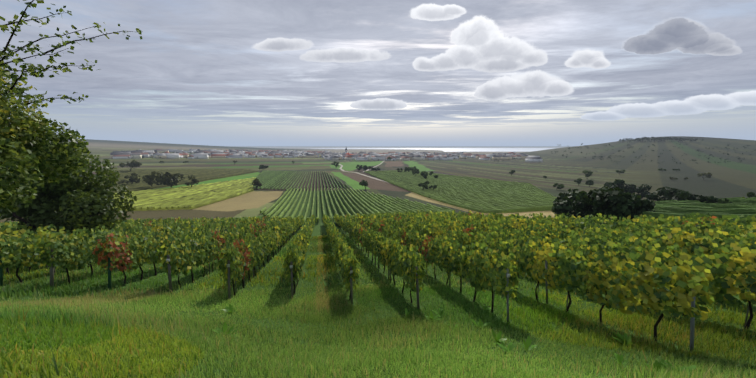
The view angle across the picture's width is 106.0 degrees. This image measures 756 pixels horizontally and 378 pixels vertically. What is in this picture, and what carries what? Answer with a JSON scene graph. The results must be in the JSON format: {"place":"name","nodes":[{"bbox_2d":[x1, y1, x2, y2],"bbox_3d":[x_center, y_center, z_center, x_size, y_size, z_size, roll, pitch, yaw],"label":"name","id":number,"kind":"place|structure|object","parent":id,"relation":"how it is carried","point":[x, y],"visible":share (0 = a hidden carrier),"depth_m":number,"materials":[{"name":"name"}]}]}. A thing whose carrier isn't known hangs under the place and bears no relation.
{"place":"outdoors","nodes":[
{"label":"outdoors","id":0,"kind":"place"},
{"bbox_2d":[339,164,388,182],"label":"dirt road","id":1,"kind":"structure","parent":0,"point":[361,174],"depth_m":406.91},
{"bbox_2d":[0,136,755,377],"bbox_3d":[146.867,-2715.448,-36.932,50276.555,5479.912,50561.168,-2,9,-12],"label":"ground","id":2,"kind":"structure","parent":0,"point":[733,178],"depth_m":237.74,"materials":[{"name":"green plant"}]},
{"bbox_2d":[0,0,142,234],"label":"tree","id":3,"kind":"object","parent":2,"relation":"on","point":[43,182],"depth_m":8.09,"materials":[{"name":"green plant"}]},
{"bbox_2d":[108,257,509,276],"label":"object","id":4,"kind":"object","parent":2,"relation":"on","point":[291,266],"visible":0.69,"depth_m":12.44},
{"bbox_2d":[110,149,542,161],"bbox_3d":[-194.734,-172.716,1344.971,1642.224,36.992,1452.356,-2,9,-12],"label":"village houses","id":5,"kind":"structure","parent":2,"relation":"on","point":[231,153],"depth_m":982.78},
{"bbox_2d":[132,150,533,161],"bbox_3d":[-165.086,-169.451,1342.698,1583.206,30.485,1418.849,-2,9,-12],"label":"village tree","id":6,"kind":"object","parent":2,"relation":"on","point":[297,155],"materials":[{"name":"green plant"}]},
{"bbox_2d":[0,216,752,352],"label":"vineyard posts","id":7,"kind":"object","parent":2,"relation":"on","point":[692,319],"visible":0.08,"depth_m":12.50,"materials":[{"name":"brown wood"}]},
{"bbox_2d":[0,209,755,342],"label":"vine","id":8,"kind":"object","parent":2,"relation":"on","point":[677,256],"depth_m":13.68,"materials":[{"name":"green plant"}]},
{"bbox_2d":[0,233,755,377],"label":"grass","id":9,"kind":"structure","parent":2,"relation":"on","point":[82,333],"depth_m":7.20,"materials":[{"name":"green plant"}]},
{"bbox_2d":[102,169,755,222],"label":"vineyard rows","id":10,"kind":"object","parent":2,"relation":"on","point":[481,195],"visible":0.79,"depth_m":192.11,"materials":[{"name":"green plant"}]},
{"bbox_2d":[118,136,755,219],"bbox_3d":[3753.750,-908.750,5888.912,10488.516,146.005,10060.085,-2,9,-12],"label":"trees","id":11,"kind":"object","parent":2,"relation":"on","point":[617,201],"depth_m":82.16,"materials":[{"name":"green plant"}]},
{"bbox_2d":[212,304,696,376],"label":"dock weeds","id":12,"kind":"object","parent":2,"relation":"on","point":[622,338],"visible":0.67,"depth_m":7.52,"materials":[{"name":"green plant"}]},
{"bbox_2d":[0,0,755,145],"label":"sky","id":13,"kind":"structure","parent":0,"point":[200,72],"materials":[{"name":"grey"}]},
{"bbox_2d":[312,148,554,151],"bbox_3d":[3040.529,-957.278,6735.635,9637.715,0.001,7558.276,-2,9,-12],"label":"lake","id":14,"kind":"structure","parent":0,"point":[489,149],"depth_m":4548.75,"materials":[{"name":"grey liquid"}]}
]}

